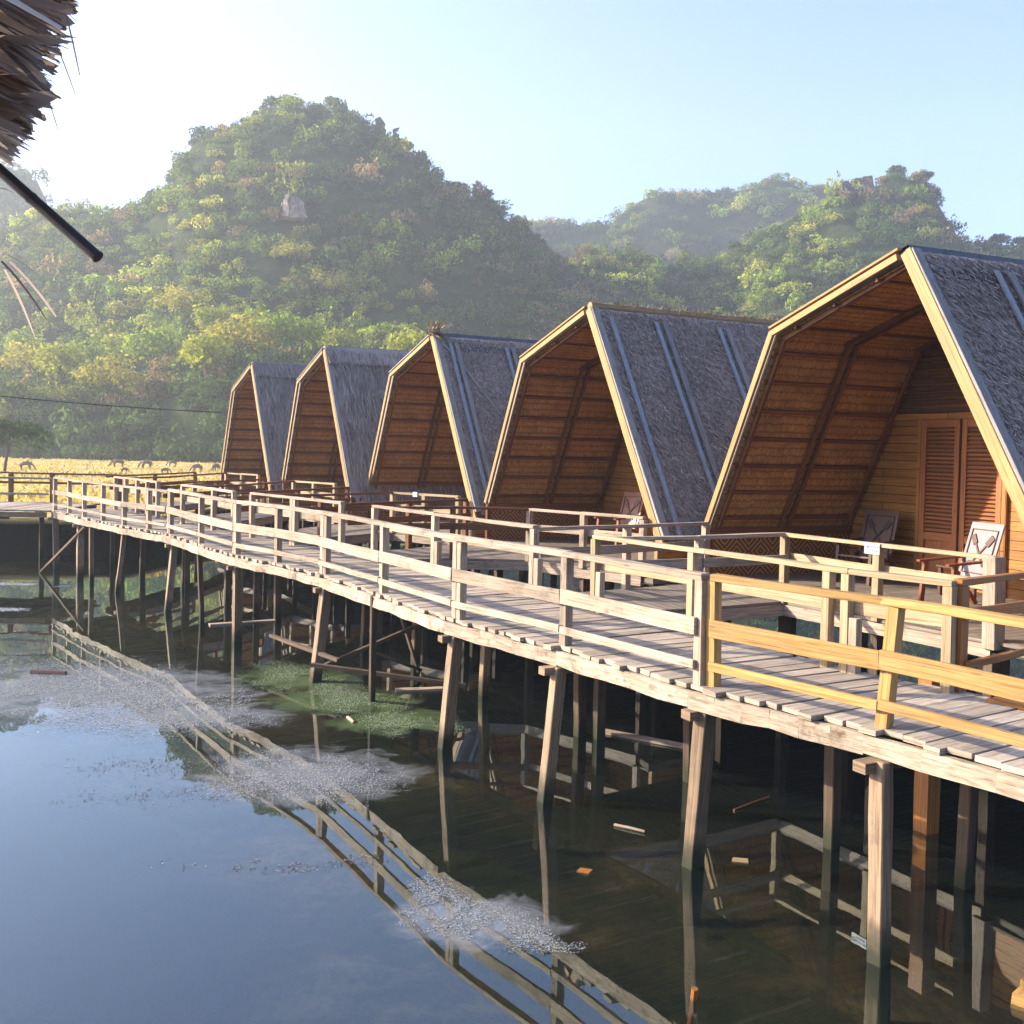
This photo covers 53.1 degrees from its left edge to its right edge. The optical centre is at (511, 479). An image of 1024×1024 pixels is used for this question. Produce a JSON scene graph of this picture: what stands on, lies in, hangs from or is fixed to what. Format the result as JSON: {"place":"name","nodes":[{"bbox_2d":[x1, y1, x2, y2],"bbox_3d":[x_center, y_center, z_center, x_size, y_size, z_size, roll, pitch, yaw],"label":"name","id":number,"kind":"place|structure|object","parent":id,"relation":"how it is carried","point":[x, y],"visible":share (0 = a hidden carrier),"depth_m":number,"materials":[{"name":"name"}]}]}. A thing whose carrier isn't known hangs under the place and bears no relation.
{"place":"outdoors","nodes":[
{"label":"outdoors","id":0,"kind":"place"},
{"bbox_2d":[0,166,47,230],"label":"hill","id":1,"kind":"structure","parent":0,"point":[33,186],"depth_m":311.66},
{"bbox_2d":[0,160,54,230],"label":"hill forest","id":2,"kind":"object","parent":1,"relation":"on","point":[13,199],"visible":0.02,"depth_m":316.40,"materials":[{"name":"green plant"}]},
{"bbox_2d":[0,0,102,345],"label":"thatch eave","id":3,"kind":"object","parent":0,"point":[28,40],"visible":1,"depth_m":2.05,"materials":[{"name":"brown plant"}]},
{"bbox_2d":[0,457,312,550],"bbox_3d":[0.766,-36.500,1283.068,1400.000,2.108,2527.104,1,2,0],"label":"field","id":4,"kind":"structure","parent":0,"point":[19,532],"depth_m":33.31,"materials":[{"name":"plant"}]},
{"bbox_2d":[19,461,35,469],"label":"cow","id":5,"kind":"object","parent":4,"relation":"on","point":[23,463],"visible":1,"depth_m":82.04},
{"bbox_2d":[0,418,55,471],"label":"shade tree","id":6,"kind":"object","parent":4,"relation":"on","point":[10,429],"visible":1,"depth_m":74.97,"materials":[{"name":"green plant"}]},
{"bbox_2d":[108,459,124,467],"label":"cow","id":7,"kind":"object","parent":4,"relation":"on","point":[114,461],"visible":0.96,"depth_m":95.05},
{"bbox_2d":[137,459,151,467],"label":"cow","id":8,"kind":"object","parent":4,"relation":"on","point":[144,461],"visible":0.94,"depth_m":93.80},
{"bbox_2d":[189,464,202,471],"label":"cow","id":9,"kind":"object","parent":4,"relation":"on","point":[194,466],"visible":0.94,"depth_m":84.80},
{"bbox_2d":[211,463,220,471],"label":"cow","id":10,"kind":"object","parent":4,"relation":"on","point":[215,465],"visible":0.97,"depth_m":88.83},
{"bbox_2d":[0,108,617,462],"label":"hill","id":11,"kind":"structure","parent":0,"point":[270,270],"depth_m":199.26,"materials":[{"name":"plant"}]},
{"bbox_2d":[1,325,46,356],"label":"hillside tree","id":12,"kind":"object","parent":11,"relation":"on","point":[10,336],"visible":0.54,"depth_m":173.66,"materials":[{"name":"green plant"}]},
{"bbox_2d":[0,337,65,370],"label":"hillside tree","id":13,"kind":"object","parent":11,"relation":"on","point":[24,359],"visible":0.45,"depth_m":154.77,"materials":[{"name":"green plant"}]},
{"bbox_2d":[31,338,90,380],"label":"hillside tree","id":14,"kind":"object","parent":11,"relation":"on","point":[67,357],"visible":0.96,"depth_m":147.85,"materials":[{"name":"green plant"}]},
{"bbox_2d":[68,334,114,372],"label":"hillside tree","id":15,"kind":"object","parent":11,"relation":"on","point":[93,352],"visible":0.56,"depth_m":166.34,"materials":[{"name":"green plant"}]},
{"bbox_2d":[70,353,146,414],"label":"hillside tree","id":16,"kind":"object","parent":11,"relation":"on","point":[133,378],"visible":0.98,"depth_m":142.53,"materials":[{"name":"green plant"}]},
{"bbox_2d":[89,331,152,365],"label":"hillside tree","id":17,"kind":"object","parent":11,"relation":"on","point":[115,343],"visible":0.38,"depth_m":173.29,"materials":[{"name":"green plant"}]},
{"bbox_2d":[117,320,181,369],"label":"hillside tree","id":18,"kind":"object","parent":11,"relation":"on","point":[131,346],"visible":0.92,"depth_m":158.43,"materials":[{"name":"green plant"}]},
{"bbox_2d":[149,281,212,327],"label":"hillside tree","id":19,"kind":"object","parent":11,"relation":"on","point":[180,297],"visible":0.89,"depth_m":178.59,"materials":[{"name":"green plant"}]},
{"bbox_2d":[177,330,234,396],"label":"hillside tree","id":20,"kind":"object","parent":11,"relation":"on","point":[211,347],"visible":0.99,"depth_m":137.77,"materials":[{"name":"green plant"}]},
{"bbox_2d":[191,300,240,332],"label":"hillside tree","id":21,"kind":"object","parent":11,"relation":"on","point":[206,316],"visible":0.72,"depth_m":165.67,"materials":[{"name":"green plant"}]},
{"bbox_2d":[203,311,280,358],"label":"hillside tree","id":22,"kind":"object","parent":11,"relation":"on","point":[220,330],"visible":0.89,"depth_m":144.07,"materials":[{"name":"green plant"}]},
{"bbox_2d":[251,105,270,119],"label":"rock","id":23,"kind":"object","parent":11,"relation":"on","point":[262,106],"visible":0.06,"depth_m":227.85,"materials":[{"name":"stone"}]},
{"bbox_2d":[240,302,294,352],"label":"hillside tree","id":24,"kind":"object","parent":11,"relation":"on","point":[274,320],"visible":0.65,"depth_m":147.90,"materials":[{"name":"green plant"}]},
{"bbox_2d":[262,95,285,107],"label":"ridge tree","id":25,"kind":"object","parent":11,"relation":"on","point":[271,99],"visible":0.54,"depth_m":230.21,"materials":[{"name":"green plant"}]},
{"bbox_2d":[269,237,313,275],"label":"hillside tree","id":26,"kind":"object","parent":11,"relation":"on","point":[287,248],"visible":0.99,"depth_m":187.15,"materials":[{"name":"green plant"}]},
{"bbox_2d":[279,191,307,220],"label":"cliff rock","id":27,"kind":"object","parent":11,"relation":"on","point":[293,209],"visible":1,"depth_m":196.14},
{"bbox_2d":[276,308,329,357],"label":"hillside tree","id":28,"kind":"object","parent":11,"relation":"on","point":[296,337],"visible":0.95,"depth_m":148.45,"materials":[{"name":"green plant"}]},
{"bbox_2d":[0,92,653,461],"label":"hill forest","id":29,"kind":"object","parent":11,"relation":"on","point":[163,379],"visible":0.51,"depth_m":196.49,"materials":[{"name":"green plant"}]},
{"bbox_2d":[310,267,356,309],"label":"hillside tree","id":30,"kind":"object","parent":11,"relation":"on","point":[329,283],"visible":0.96,"depth_m":185.75,"materials":[{"name":"green plant"}]},
{"bbox_2d":[317,326,359,347],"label":"hillside tree","id":31,"kind":"object","parent":11,"relation":"on","point":[337,337],"visible":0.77,"depth_m":155.85,"materials":[{"name":"green plant"}]},
{"bbox_2d":[351,115,399,146],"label":"rock","id":32,"kind":"object","parent":11,"relation":"on","point":[381,125],"visible":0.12,"depth_m":226.98,"materials":[{"name":"stone"}]},
{"bbox_2d":[381,323,426,350],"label":"hillside tree","id":33,"kind":"object","parent":11,"relation":"on","point":[415,337],"visible":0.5,"depth_m":138.16,"materials":[{"name":"green plant"}]},
{"bbox_2d":[0,523,806,728],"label":"ground","id":34,"kind":"structure","parent":0,"point":[49,592],"depth_m":24.89,"materials":[{"name":"plant"}]},
{"bbox_2d":[0,582,66,611],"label":"pond scum","id":35,"kind":"object","parent":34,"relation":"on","point":[10,609],"visible":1,"depth_m":24.96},
{"bbox_2d":[30,669,66,675],"bbox_3d":[-7.089,2.953,15.678,0.554,0.099,0.095,1,2,5],"label":"floating log","id":36,"kind":"object","parent":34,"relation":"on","point":[45,672],"visible":1,"depth_m":15.65,"materials":[{"name":"brown wood"}]},
{"bbox_2d":[0,649,291,744],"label":"pond scum","id":37,"kind":"object","parent":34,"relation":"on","point":[128,701],"visible":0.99,"depth_m":14.21,"materials":[{"name":"plant"}]},
{"bbox_2d":[107,495,261,564],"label":"porch deck","id":38,"kind":"structure","parent":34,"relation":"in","point":[190,506],"depth_m":32.78,"materials":[{"name":"brown wood"}]},
{"bbox_2d":[106,472,196,502],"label":"railing","id":39,"kind":"object","parent":38,"relation":"on","point":[154,484],"visible":0.64,"depth_m":33.31,"materials":[{"name":"brown wood"}]},
{"bbox_2d":[224,473,259,501],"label":"railing","id":40,"kind":"object","parent":38,"relation":"on","point":[242,478],"visible":0.66,"depth_m":35.41,"materials":[{"name":"brown wood"}]},
{"bbox_2d":[118,472,228,489],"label":"railing","id":41,"kind":"object","parent":40,"relation":"attached to","point":[178,486],"visible":0.62,"depth_m":31.60,"materials":[{"name":"brown wood"}]},
{"bbox_2d":[39,755,387,872],"bbox_3d":[-2.982,3.212,10.258,4.734,0.003,2.422,3,2,44],"label":"pond scum","id":42,"kind":"object","parent":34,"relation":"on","point":[217,799],"visible":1,"depth_m":10.44,"materials":[{"name":"plant"}]},
{"bbox_2d":[209,619,275,625],"bbox_3d":[-5.361,2.835,20.402,1.300,0.039,0.145,0,2,-29],"label":"floating plank","id":43,"kind":"object","parent":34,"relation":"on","point":[243,622],"visible":0.9,"depth_m":20.39,"materials":[{"name":"brown wood"}]},
{"bbox_2d":[203,747,414,807],"bbox_3d":[-2.259,3.197,11.221,2.452,0.003,2.163,1,2,0],"label":"pond scum","id":44,"kind":"object","parent":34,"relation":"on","point":[282,782],"visible":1,"depth_m":11.04,"materials":[{"name":"plant"}]},
{"bbox_2d":[250,660,469,737],"bbox_3d":[-2.530,3.082,14.749,1.635,0.003,5.546,0,2,-39],"label":"duckweed","id":45,"kind":"object","parent":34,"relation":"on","point":[357,701],"visible":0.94,"depth_m":14.38,"materials":[{"name":"plant"}]},
{"bbox_2d":[395,686,442,691],"bbox_3d":[-1.365,3.085,15.105,0.701,0.042,0.146,1,2,-11],"label":"floating plank","id":46,"kind":"object","parent":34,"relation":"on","point":[437,688],"visible":0.93,"depth_m":15.07,"materials":[{"name":"brown wood"}]},
{"bbox_2d":[399,871,586,953],"bbox_3d":[-0.327,3.345,7.783,1.824,0.003,0.879,3,2,43],"label":"pond scum","id":47,"kind":"object","parent":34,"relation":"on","point":[462,904],"visible":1,"depth_m":7.82,"materials":[{"name":"plant"}]},
{"bbox_2d":[577,867,592,873],"bbox_3d":[0.620,3.335,8.748,0.115,0.010,0.089,2,2,22],"label":"floating leaf","id":48,"kind":"object","parent":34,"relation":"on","point":[584,870],"visible":1,"depth_m":8.74,"materials":[{"name":"orange plant"}]},
{"bbox_2d":[614,823,644,832],"bbox_3d":[1.116,3.309,9.743,0.320,0.035,0.028,2,2,32],"label":"floating stick","id":49,"kind":"object","parent":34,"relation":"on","point":[627,827],"visible":1,"depth_m":9.74,"materials":[{"name":"brown wood"}]},
{"bbox_2d":[687,986,697,1023],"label":"stake","id":50,"kind":"object","parent":34,"relation":"in","point":[692,1005],"visible":1,"depth_m":6.74,"materials":[{"name":"orange wood"}]},
{"bbox_2d":[732,857,747,863],"bbox_3d":[2.011,3.355,9.043,0.143,0.010,0.102,2,2,12],"label":"floating leaf","id":51,"kind":"object","parent":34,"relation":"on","point":[739,860],"visible":1,"depth_m":9.03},
{"bbox_2d":[733,796,768,810],"bbox_3d":[2.456,3.313,10.507,0.602,0.029,0.023,0,2,-42],"label":"floating stick","id":52,"kind":"object","parent":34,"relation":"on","point":[745,805],"visible":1,"depth_m":10.47,"materials":[{"name":"brown wood"}]},
{"bbox_2d":[1010,977,1023,1010],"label":"driftwood","id":53,"kind":"object","parent":34,"relation":"on","point":[1017,1000],"visible":1,"depth_m":6.76,"materials":[{"name":"yellow wood"}]},
{"bbox_2d":[0,605,1023,1023],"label":"water","id":54,"kind":"structure","parent":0,"point":[112,911],"depth_m":9.97,"materials":[{"name":"liquid"}]},
{"bbox_2d":[166,511,334,589],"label":"porch deck","id":55,"kind":"structure","parent":54,"relation":"on","point":[265,520],"depth_m":27.25,"materials":[{"name":"brown wood"}]},
{"bbox_2d":[160,479,265,513],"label":"railing","id":56,"kind":"object","parent":55,"relation":"on","point":[216,482],"visible":0.7,"depth_m":28.55,"materials":[{"name":"brown wood"}]},
{"bbox_2d":[184,480,295,499],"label":"railing","id":57,"kind":"object","parent":55,"relation":"on","point":[243,497],"visible":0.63,"depth_m":26.46,"materials":[{"name":"brown wood"}]},
{"bbox_2d":[291,480,337,506],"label":"railing","id":58,"kind":"object","parent":55,"relation":"on","point":[293,485],"visible":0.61,"depth_m":28.95,"materials":[{"name":"brown wood"}]},
{"bbox_2d":[220,361,399,546],"bbox_3d":[-6.846,-0.561,38.995,6.856,7.419,7.730,0,2,-29],"label":"thatched hut","id":59,"kind":"object","parent":54,"relation":"on","point":[258,426],"visible":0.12,"depth_m":36.81,"materials":[{"name":"brown plant"}]},
{"bbox_2d":[0,396,221,412],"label":"cable","id":60,"kind":"object","parent":59,"relation":"attached to","point":[108,405],"visible":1,"depth_m":33.40,"materials":[{"name":"black plastic"}]},
{"bbox_2d":[253,523,460,627],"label":"porch deck","id":61,"kind":"structure","parent":54,"relation":"on","point":[361,532],"depth_m":23.14,"materials":[{"name":"brown wood"}]},
{"bbox_2d":[237,487,349,528],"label":"railing","id":62,"kind":"object","parent":61,"relation":"on","point":[346,499],"visible":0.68,"depth_m":24.29,"materials":[{"name":"brown wood"}]},
{"bbox_2d":[255,491,394,535],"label":"railing","id":63,"kind":"object","parent":61,"relation":"on","point":[348,508],"visible":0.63,"depth_m":22.28,"materials":[{"name":"brown wood"}]},
{"bbox_2d":[389,492,461,534],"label":"railing","id":64,"kind":"object","parent":61,"relation":"on","point":[424,497],"visible":0.59,"depth_m":23.12,"materials":[{"name":"brown wood"}]},
{"bbox_2d":[282,345,469,547],"bbox_3d":[-3.019,-0.279,32.479,6.856,7.424,7.730,0,2,-27],"label":"thatched hut","id":65,"kind":"object","parent":54,"relation":"on","point":[339,398],"visible":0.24,"depth_m":30.13,"materials":[{"name":"grey plant"}]},
{"bbox_2d":[0,501,1023,1023],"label":"boardwalk","id":66,"kind":"structure","parent":54,"relation":"on","point":[704,709],"depth_m":9.82,"materials":[{"name":"grey wood"}]},
{"bbox_2d":[0,477,51,494],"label":"railing","id":67,"kind":"object","parent":66,"relation":"on","point":[8,493],"visible":1,"depth_m":28.43,"materials":[{"name":"brown wood"}]},
{"bbox_2d":[0,472,122,501],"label":"railing","id":68,"kind":"object","parent":66,"relation":"on","point":[10,482],"visible":0.73,"depth_m":31.88,"materials":[{"name":"brown wood"}]},
{"bbox_2d":[52,477,168,528],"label":"railing","id":69,"kind":"object","parent":66,"relation":"on","point":[148,506],"visible":0.94,"depth_m":25.08,"materials":[{"name":"brown wood"}]},
{"bbox_2d":[113,476,160,517],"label":"railing","id":70,"kind":"object","parent":66,"relation":"on","point":[156,494],"visible":0.65,"depth_m":27.90,"materials":[{"name":"brown wood"}]},
{"bbox_2d":[180,484,236,534],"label":"railing","id":71,"kind":"object","parent":66,"relation":"on","point":[214,504],"visible":0.75,"depth_m":23.21,"materials":[{"name":"brown wood"}]},
{"bbox_2d":[249,492,345,553],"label":"railing","id":72,"kind":"object","parent":66,"relation":"on","point":[294,517],"visible":0.8,"depth_m":20.07,"materials":[{"name":"brown wood"}]},
{"bbox_2d":[166,489,709,685],"bbox_3d":[-2.870,0.992,15.539,0.436,1.009,16.299,0,2,-34],"label":"railing","id":73,"kind":"object","parent":66,"relation":"on","point":[566,597],"visible":0.96,"depth_m":11.57,"materials":[{"name":"brown wood"}]},
{"bbox_2d":[371,505,542,585],"bbox_3d":[-1.006,1.022,15.910,0.142,1.003,4.946,0,2,-35],"label":"railing","id":74,"kind":"object","parent":66,"relation":"on","point":[535,568],"visible":0.65,"depth_m":15.79,"materials":[{"name":"brown wood"}]},
{"bbox_2d":[590,535,957,693],"bbox_3d":[2.349,1.257,10.638,0.210,1.003,4.836,0,2,-35],"label":"railing","id":75,"kind":"object","parent":66,"relation":"on","point":[850,629],"visible":0.69,"depth_m":9.61,"materials":[{"name":"brown wood"}]},
{"bbox_2d":[705,573,1023,747],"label":"railing","id":76,"kind":"object","parent":66,"relation":"on","point":[890,661],"visible":0.94,"depth_m":7.52,"materials":[{"name":"yellow wood"}]},
{"bbox_2d":[953,571,1023,692],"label":"railing","id":77,"kind":"object","parent":66,"relation":"on","point":[963,597],"visible":0.62,"depth_m":8.82,"materials":[{"name":"beige wood"}]},
{"bbox_2d":[375,545,648,677],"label":"porch deck","id":78,"kind":"structure","parent":54,"relation":"on","point":[481,558],"depth_m":18.50,"materials":[{"name":"brown wood"}]},
{"bbox_2d":[345,499,468,548],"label":"railing","id":79,"kind":"object","parent":78,"relation":"on","point":[408,518],"visible":0.77,"depth_m":20.05,"materials":[{"name":"brown wood"}]},
{"bbox_2d":[378,506,528,559],"bbox_3d":[-1.061,0.960,18.362,2.813,0.972,0.475,1,2,-11],"label":"railing","id":80,"kind":"object","parent":78,"relation":"on","point":[452,526],"visible":0.76,"depth_m":18.43,"materials":[{"name":"brown wood"}]},
{"bbox_2d":[525,508,647,568],"bbox_3d":[1.234,1.031,17.608,2.640,0.973,0.142,3,2,44],"label":"railing","id":81,"kind":"object","parent":78,"relation":"on","point":[583,534],"visible":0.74,"depth_m":17.55,"materials":[{"name":"brown wood"}]},
{"bbox_2d":[367,316,679,591],"bbox_3d":[0.273,-0.199,26.851,6.637,7.476,7.128,0,2,-28],"label":"thatched hut","id":82,"kind":"object","parent":54,"relation":"on","point":[445,406],"visible":0.3,"depth_m":25.21,"materials":[{"name":"wood"}]},
{"bbox_2d":[484,299,816,656],"bbox_3d":[3.583,0.151,20.729,6.216,7.076,6.854,0,2,-27],"label":"thatched hut","id":83,"kind":"object","parent":54,"relation":"on","point":[610,404],"visible":0.62,"depth_m":19.32,"materials":[{"name":"plant"}]},
{"bbox_2d":[594,492,643,544],"bbox_3d":[2.267,0.828,21.245,0.965,1.147,0.655,0,2,-39],"label":"lounge chair","id":84,"kind":"object","parent":83,"relation":"on","point":[632,503],"visible":0.68,"depth_m":21.35,"materials":[{"name":"brown wood"}]},
{"bbox_2d":[579,584,1023,821],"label":"porch deck","id":85,"kind":"structure","parent":54,"relation":"on","point":[672,598],"depth_m":13.12,"materials":[{"name":"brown wood"}]},
{"bbox_2d":[538,522,709,588],"bbox_3d":[1.685,1.127,14.895,3.241,0.969,0.139,0,2,-34],"label":"railing","id":86,"kind":"object","parent":85,"relation":"on","point":[626,550],"visible":0.73,"depth_m":14.86,"materials":[{"name":"brown wood"}]},
{"bbox_2d":[601,532,788,571],"bbox_3d":[2.432,1.192,13.249,3.018,0.973,0.256,0,2,-27],"label":"railing","id":87,"kind":"object","parent":85,"relation":"on","point":[699,541],"visible":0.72,"depth_m":13.16,"materials":[{"name":"brown wood"}]},
{"bbox_2d":[779,533,1005,650],"bbox_3d":[4.538,1.288,12.620,0.202,1.032,3.293,0,2,-29],"label":"railing","id":88,"kind":"object","parent":85,"relation":"on","point":[993,634],"visible":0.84,"depth_m":12.10,"materials":[{"name":"brown wood"}]},
{"bbox_2d":[864,542,879,554],"bbox_3d":[4.433,0.845,12.617,0.014,0.135,0.238,0,2,-30],"label":"notice sign","id":89,"kind":"object","parent":88,"relation":"attached to","point":[871,548],"visible":1,"depth_m":12.61,"materials":[{"name":"white"}]},
{"bbox_2d":[704,244,1023,729],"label":"thatched hut","id":90,"kind":"object","parent":54,"relation":"on","point":[892,380],"visible":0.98,"depth_m":15.68,"materials":[{"name":"wood"}]},
{"bbox_2d":[833,509,901,585],"bbox_3d":[5.641,1.055,16.232,0.965,1.147,0.655,0,2,-39],"label":"lounge chair","id":91,"kind":"object","parent":90,"relation":"on","point":[880,526],"visible":0.78,"depth_m":16.33,"materials":[{"name":"brown wood"}]},
{"bbox_2d":[936,564,976,597],"bbox_3d":[6.533,1.458,14.712,0.500,0.438,0.700,0,2,-24],"label":"table","id":92,"kind":"object","parent":90,"relation":"on","point":[940,570],"visible":0.19,"depth_m":14.87,"materials":[{"name":"brown wood"}]},
{"bbox_2d":[916,521,1005,604],"bbox_3d":[5.995,1.144,13.624,0.965,1.147,0.655,1,2,-16],"label":"lounge chair","id":93,"kind":"object","parent":90,"relation":"on","point":[985,538],"visible":0.48,"depth_m":13.73,"materials":[{"name":"brown wood"}]},
{"bbox_2d":[912,678,1023,870],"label":"porch deck","id":94,"kind":"structure","parent":54,"relation":"on","point":[926,809],"depth_m":9.79,"materials":[{"name":"orange wood"}]},
{"bbox_2d":[0,0,1023,247],"label":"sky","id":95,"kind":"structure","parent":0,"point":[576,109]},
{"bbox_2d":[605,728,682,748],"bbox_3d":[1.733,3.224,12.706,1.400,0.039,0.147,2,2,34],"label":"floating plank","id":96,"kind":"object","parent":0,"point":[644,738],"visible":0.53,"depth_m":12.72,"materials":[{"name":"brown wood"}]},
{"bbox_2d":[533,181,831,264],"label":"hill","id":97,"kind":"structure","parent":0,"point":[700,223],"depth_m":411.39,"materials":[{"name":"plant"}]},
{"bbox_2d":[520,172,831,261],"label":"hill forest","id":98,"kind":"object","parent":97,"relation":"on","point":[548,224],"visible":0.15,"depth_m":413.68,"materials":[{"name":"green plant"}]},
{"bbox_2d":[575,180,1023,318],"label":"hill","id":99,"kind":"structure","parent":0,"point":[840,230],"depth_m":248.21,"materials":[{"name":"plant"}]},
{"bbox_2d":[566,169,1023,319],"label":"hill forest","id":100,"kind":"object","parent":99,"relation":"on","point":[698,266],"visible":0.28,"depth_m":247.84,"materials":[{"name":"green plant"}]},
{"bbox_2d":[838,175,876,204],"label":"rock","id":101,"kind":"object","parent":99,"relation":"on","point":[846,185],"visible":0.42,"depth_m":258.94,"materials":[{"name":"stone"}]},
{"bbox_2d":[888,165,906,177],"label":"ridge tree","id":102,"kind":"object","parent":99,"relation":"on","point":[897,168],"visible":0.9,"depth_m":264.18,"materials":[{"name":"grey plant"}]},
{"bbox_2d":[913,170,934,180],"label":"ridge tree","id":103,"kind":"object","parent":99,"relation":"on","point":[930,174],"visible":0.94,"depth_m":265.04,"materials":[{"name":"grey plant"}]},
{"bbox_2d":[988,233,1011,244],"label":"ridge tree","id":104,"kind":"object","parent":99,"relation":"on","point":[999,238],"visible":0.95,"depth_m":264.48,"materials":[{"name":"grey plant"}]},
{"bbox_2d":[1010,236,1023,249],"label":"ridge tree","id":105,"kind":"object","parent":99,"relation":"on","point":[1017,240],"visible":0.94,"depth_m":266.15,"materials":[{"name":"grey plant"}]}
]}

